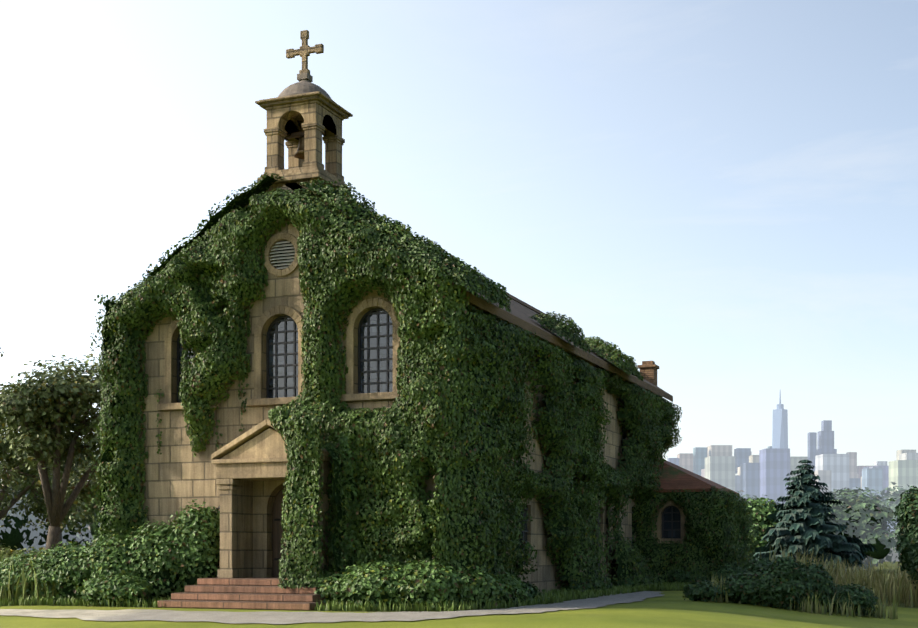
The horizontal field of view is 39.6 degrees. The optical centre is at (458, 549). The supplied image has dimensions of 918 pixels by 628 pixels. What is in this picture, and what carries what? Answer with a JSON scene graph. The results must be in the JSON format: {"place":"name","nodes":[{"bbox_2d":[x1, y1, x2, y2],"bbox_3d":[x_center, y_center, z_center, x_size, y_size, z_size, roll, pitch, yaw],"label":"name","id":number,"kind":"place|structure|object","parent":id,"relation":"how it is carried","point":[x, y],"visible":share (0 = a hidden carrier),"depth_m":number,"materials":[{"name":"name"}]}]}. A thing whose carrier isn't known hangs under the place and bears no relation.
{"place":"outdoors","nodes":[
{"label":"outdoors","id":0,"kind":"place"},
{"bbox_2d":[0,544,70,605],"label":"tall grass","id":1,"kind":"structure","parent":0,"point":[45,589],"depth_m":30.45,"materials":[{"name":"green plant"}]},
{"bbox_2d":[105,172,282,305],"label":"roof ivy","id":2,"kind":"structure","parent":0,"point":[211,215],"depth_m":30.73,"materials":[{"name":"green plant"}]},
{"bbox_2d":[0,591,663,623],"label":"gravel path","id":3,"kind":"structure","parent":0,"point":[270,617],"depth_m":26.57,"materials":[{"name":"grey gravel"}]},
{"bbox_2d":[0,561,917,627],"bbox_3d":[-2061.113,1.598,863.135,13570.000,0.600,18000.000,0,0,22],"label":"ground","id":4,"kind":"structure","parent":0,"point":[671,609],"depth_m":26.63,"materials":[{"name":"green plant"}]},
{"bbox_2d":[0,543,64,566],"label":"scrub","id":5,"kind":"object","parent":4,"relation":"on","point":[7,553],"depth_m":43.41,"materials":[{"name":"green plant"}]},
{"bbox_2d":[0,379,90,531],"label":"tree","id":6,"kind":"object","parent":4,"relation":"on","point":[34,505],"depth_m":54.79,"materials":[{"name":"green plant"}]},
{"bbox_2d":[0,489,99,553],"bbox_3d":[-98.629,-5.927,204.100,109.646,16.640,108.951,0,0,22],"label":"tree","id":7,"kind":"object","parent":4,"relation":"on","point":[13,538],"depth_m":166.79,"materials":[{"name":"plant"}]},
{"bbox_2d":[0,406,100,546],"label":"tree","id":8,"kind":"object","parent":4,"relation":"on","point":[84,519],"depth_m":75.31,"materials":[{"name":"green plant"}]},
{"bbox_2d":[0,347,103,555],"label":"tree","id":9,"kind":"object","parent":4,"relation":"on","point":[34,403],"depth_m":43.88,"materials":[{"name":"green plant"}]},
{"bbox_2d":[0,499,219,606],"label":"shrubs","id":10,"kind":"object","parent":4,"relation":"on","point":[93,576],"depth_m":30.08,"materials":[{"name":"green plant"}]},
{"bbox_2d":[84,295,136,539],"bbox_3d":[-8.466,-2.432,32.983,1.662,7.837,3.186,0,0,22],"label":"ivy","id":11,"kind":"object","parent":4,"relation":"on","point":[102,298],"depth_m":31.56,"materials":[{"name":"green plant"}]},
{"bbox_2d":[157,577,328,609],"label":"porch steps","id":12,"kind":"structure","parent":4,"relation":"on","point":[260,593],"depth_m":28.43,"materials":[{"name":"red brick"}]},
{"bbox_2d":[216,476,330,577],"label":"porch piers","id":13,"kind":"structure","parent":12,"relation":"on","point":[236,528],"depth_m":29.71,"materials":[{"name":"beige stone"}]},
{"bbox_2d":[211,419,331,480],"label":"pediment","id":14,"kind":"structure","parent":13,"relation":"on","point":[257,453],"depth_m":29.31,"materials":[{"name":"beige stone"}]},
{"bbox_2d":[268,401,328,588],"bbox_3d":[-3.754,-1.226,28.413,1.574,4.219,0.810,0,0,22],"label":"ivy","id":15,"kind":"object","parent":13,"relation":"attached to","point":[314,420],"depth_m":28.28,"materials":[{"name":"green plant"}]},
{"bbox_2d":[324,441,360,581],"bbox_3d":[-2.411,-0.737,28.873,0.850,4.207,1.513,0,0,22],"label":"ivy","id":16,"kind":"object","parent":13,"relation":"attached to","point":[345,537],"depth_m":28.41,"materials":[{"name":"green plant"}]},
{"bbox_2d":[0,581,716,611],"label":"verge grass","id":17,"kind":"structure","parent":4,"relation":"on","point":[556,596],"depth_m":29.52,"materials":[{"name":"green plant"}]},
{"bbox_2d":[137,185,662,593],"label":"chapel walls","id":18,"kind":"structure","parent":4,"relation":"on","point":[178,474],"depth_m":31.38,"materials":[{"name":"stone"}]},
{"bbox_2d":[180,341,193,402],"bbox_3d":[-6.510,-4.602,31.449,1.000,2.000,0.001,0,0,22],"label":"window grille","id":19,"kind":"object","parent":18,"relation":"in","point":[184,363],"depth_m":31.60,"materials":[{"name":"black metal"}]},
{"bbox_2d":[177,331,198,402],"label":"facade window cames","id":20,"kind":"object","parent":18,"relation":"attached to","point":[178,364],"visible":0.1,"depth_m":31.58,"materials":[{"name":"black metal"}]},
{"bbox_2d":[154,377,248,453],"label":"ivy leaves","id":21,"kind":"object","parent":18,"relation":"attached to","point":[218,420],"visible":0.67,"depth_m":30.83,"materials":[{"name":"green plant"}]},
{"bbox_2d":[272,486,286,576],"bbox_3d":[-3.845,-0.487,30.437,1.360,2.290,0.065,0,0,22],"label":"door","id":22,"kind":"structure","parent":18,"relation":"attached to","point":[277,529],"depth_m":30.61,"materials":[{"name":"brown wood"}]},
{"bbox_2d":[266,315,297,397],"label":"facade window cames","id":23,"kind":"object","parent":18,"relation":"attached to","point":[294,342],"visible":0.67,"depth_m":30.49,"materials":[{"name":"black metal"}]},
{"bbox_2d":[270,241,294,268],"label":"vent louvres","id":24,"kind":"object","parent":18,"relation":"attached to","point":[282,254],"visible":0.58,"depth_m":30.27,"materials":[{"name":"beige paint"}]},
{"bbox_2d":[95,188,470,609],"bbox_3d":[-4.669,-3.566,29.608,9.963,9.990,1.548,0,0,22],"label":"ivy","id":25,"kind":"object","parent":18,"relation":"attached to","point":[409,309],"depth_m":29.21,"materials":[{"name":"green plant"}]},
{"bbox_2d":[269,318,298,397],"bbox_3d":[-4.146,-4.602,30.492,1.000,2.000,0.001,0,0,22],"label":"window glass","id":26,"kind":"object","parent":18,"relation":"in","point":[289,358],"depth_m":30.52,"materials":[{"name":"grey glass"}]},
{"bbox_2d":[274,242,294,269],"bbox_3d":[-4.107,-7.002,30.454,0.900,1.000,0.040,0,0,22],"label":"vent opening","id":27,"kind":"object","parent":18,"relation":"attached to","point":[284,256],"visible":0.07,"depth_m":30.46,"materials":[{"name":"black"}]},
{"bbox_2d":[255,91,352,206],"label":"bell tower","id":28,"kind":"structure","parent":18,"relation":"on","point":[314,115],"depth_m":30.67,"materials":[{"name":"beige stone"}]},
{"bbox_2d":[278,72,332,100],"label":"dome","id":29,"kind":"structure","parent":28,"relation":"on","point":[304,84],"depth_m":30.69,"materials":[{"name":"grey stone"}]},
{"bbox_2d":[286,30,323,73],"bbox_3d":[-3.768,-12.142,31.159,1.000,1.080,0.140,0,0,22],"label":"cross","id":30,"kind":"object","parent":29,"relation":"on","point":[305,51],"visible":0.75,"depth_m":31.11,"materials":[{"name":"beige stone"}]},
{"bbox_2d":[286,130,324,138],"bbox_3d":[-3.768,-10.162,31.159,1.040,0.120,0.100,0,0,22],"label":"bell yoke","id":31,"kind":"object","parent":28,"relation":"attached to","point":[295,134],"visible":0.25,"depth_m":31.21,"materials":[{"name":"brown wood"}]},
{"bbox_2d":[294,135,304,158],"bbox_3d":[-3.768,-9.872,31.159,0.540,0.500,0.540,0,0,22],"label":"bell","id":32,"kind":"object","parent":31,"relation":"hanging from","point":[299,153],"visible":0.54,"depth_m":31.03,"materials":[{"name":"metal"}]},
{"bbox_2d":[358,308,392,392],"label":"facade window cames","id":33,"kind":"object","parent":18,"relation":"attached to","point":[387,346],"visible":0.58,"depth_m":29.55,"materials":[{"name":"black metal"}]},
{"bbox_2d":[361,311,392,392],"bbox_3d":[-1.875,-4.602,29.572,1.000,2.000,0.001,0,0,22],"label":"window glass","id":34,"kind":"object","parent":18,"relation":"in","point":[373,352],"depth_m":29.60,"materials":[{"name":"glass"}]},
{"bbox_2d":[145,232,684,569],"bbox_3d":[-0.228,-3.496,38.024,8.824,8.048,18.446,0,0,27],"label":"window surround","id":35,"kind":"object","parent":18,"relation":"attached to","point":[296,317],"depth_m":30.16,"materials":[{"name":"beige stone"}]},
{"bbox_2d":[285,181,672,401],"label":"roof tiles","id":36,"kind":"object","parent":18,"relation":"on","point":[520,313],"visible":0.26,"depth_m":36.03,"materials":[{"name":"tile"}]},
{"bbox_2d":[299,177,643,380],"bbox_3d":[1.200,-7.122,35.808,4.464,3.201,15.630,0,0,22],"label":"ivy","id":37,"kind":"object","parent":36,"relation":"on","point":[482,282],"depth_m":29.47,"materials":[{"name":"green plant"}]},
{"bbox_2d":[516,505,526,564],"bbox_3d":[1.608,-0.402,33.513,0.001,1.600,1.150,0,0,22],"label":"side window glass","id":38,"kind":"object","parent":18,"relation":"attached to","point":[525,533],"visible":0.2,"depth_m":33.83,"materials":[{"name":"black glass"}]},
{"bbox_2d":[438,297,682,606],"bbox_3d":[4.341,-2.151,38.042,1.466,7.175,22.030,0,0,22],"label":"ivy","id":39,"kind":"object","parent":18,"relation":"attached to","point":[564,360],"depth_m":33.94,"materials":[{"name":"green plant"}]},
{"bbox_2d":[595,507,599,574],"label":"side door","id":40,"kind":"structure","parent":18,"relation":"attached to","point":[596,534],"depth_m":40.44,"materials":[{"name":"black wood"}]},
{"bbox_2d":[622,406,625,450],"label":"side window cames","id":41,"kind":"object","parent":18,"relation":"attached to","point":[623,437],"visible":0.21,"depth_m":43.24,"materials":[{"name":"grey metal"}]},
{"bbox_2d":[638,361,658,385],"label":"chimney","id":42,"kind":"object","parent":18,"relation":"on","point":[648,370],"visible":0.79,"depth_m":47.89,"materials":[{"name":"brick"}]},
{"bbox_2d":[312,422,528,610],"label":"shrubs","id":43,"kind":"object","parent":4,"relation":"on","point":[395,578],"depth_m":27.67,"materials":[{"name":"green plant"}]},
{"bbox_2d":[490,562,750,599],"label":"shrubs","id":44,"kind":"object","parent":4,"relation":"on","point":[732,569],"depth_m":43.06,"materials":[{"name":"green plant"}]},
{"bbox_2d":[651,497,686,543],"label":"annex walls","id":45,"kind":"structure","parent":4,"relation":"on","point":[670,539],"depth_m":44.54,"materials":[{"name":"beige stone"}]},
{"bbox_2d":[664,507,679,537],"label":"window glass","id":46,"kind":"object","parent":45,"relation":"in","point":[676,525],"depth_m":44.63,"materials":[{"name":"black glass"}]},
{"bbox_2d":[662,506,680,537],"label":"annex window cames","id":47,"kind":"object","parent":46,"relation":"attached to","point":[671,521],"visible":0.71,"depth_m":44.63,"materials":[{"name":"black metal"}]},
{"bbox_2d":[632,487,725,583],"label":"ivy","id":48,"kind":"object","parent":45,"relation":"hanging from","point":[703,512],"depth_m":43.77,"materials":[{"name":"green plant"}]},
{"bbox_2d":[638,458,737,493],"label":"annex roof tiles","id":49,"kind":"object","parent":45,"relation":"on","point":[673,477],"visible":0.56,"depth_m":44.48,"materials":[{"name":"brown tile"}]},
{"bbox_2d":[710,486,759,568],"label":"ivy","id":50,"kind":"object","parent":45,"relation":"attached to","point":[728,509],"depth_m":44.56,"materials":[{"name":"green plant"}]},
{"bbox_2d":[743,495,780,556],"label":"broadleaf tree","id":51,"kind":"object","parent":4,"relation":"on","point":[762,515],"depth_m":64.72,"materials":[{"name":"green plant"}]},
{"bbox_2d":[772,391,787,448],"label":"skyscraper","id":52,"kind":"structure","parent":4,"relation":"on","point":[780,429],"depth_m":2919.14,"materials":[{"name":"blue glass"}]},
{"bbox_2d":[667,420,917,503],"bbox_3d":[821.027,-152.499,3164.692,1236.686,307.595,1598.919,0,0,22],"label":"city skyline","id":53,"kind":"structure","parent":4,"relation":"on","point":[764,472],"depth_m":2487.12},
{"bbox_2d":[705,573,897,619],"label":"tall grass by shrubs","id":54,"kind":"structure","parent":4,"relation":"on","point":[809,605],"depth_m":32.72,"materials":[{"name":"green plant"}]},
{"bbox_2d":[749,459,877,575],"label":"spruce","id":55,"kind":"object","parent":4,"relation":"on","point":[800,517],"depth_m":53.98,"materials":[{"name":"green plant"}]},
{"bbox_2d":[737,482,909,520],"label":"tree line","id":56,"kind":"object","parent":4,"relation":"on","point":[893,495],"depth_m":268.29,"materials":[{"name":"green plant"}]},
{"bbox_2d":[824,487,900,571],"bbox_3d":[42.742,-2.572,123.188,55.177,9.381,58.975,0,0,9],"label":"broadleaf tree","id":57,"kind":"object","parent":4,"relation":"on","point":[864,530],"depth_m":103.94,"materials":[{"name":"plant"}]},
{"bbox_2d":[893,486,917,588],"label":"tree","id":58,"kind":"object","parent":4,"relation":"on","point":[904,540],"depth_m":40.60,"materials":[{"name":"green plant"}]},
{"bbox_2d":[0,0,917,480],"label":"sky","id":59,"kind":"structure","parent":0,"point":[722,195],"materials":[{"name":"blue"}]},
{"bbox_2d":[683,556,878,615],"bbox_3d":[8.466,0.948,33.032,5.427,1.607,2.115,0,0,-11],"label":"shrub","id":60,"kind":"object","parent":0,"point":[804,585],"depth_m":32.63,"materials":[{"name":"green plant"}]},
{"bbox_2d":[760,545,917,607],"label":"tall grass","id":61,"kind":"structure","parent":0,"point":[901,587],"depth_m":43.07,"materials":[{"name":"green plant"}]},
{"bbox_2d":[866,532,900,561],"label":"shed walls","id":62,"kind":"structure","parent":0,"point":[894,557],"depth_m":208.93,"materials":[{"name":"grey"}]},
{"bbox_2d":[887,521,897,531],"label":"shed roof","id":63,"kind":"structure","parent":62,"relation":"on","point":[891,526],"depth_m":212.92,"materials":[{"name":"grey"}]}
]}

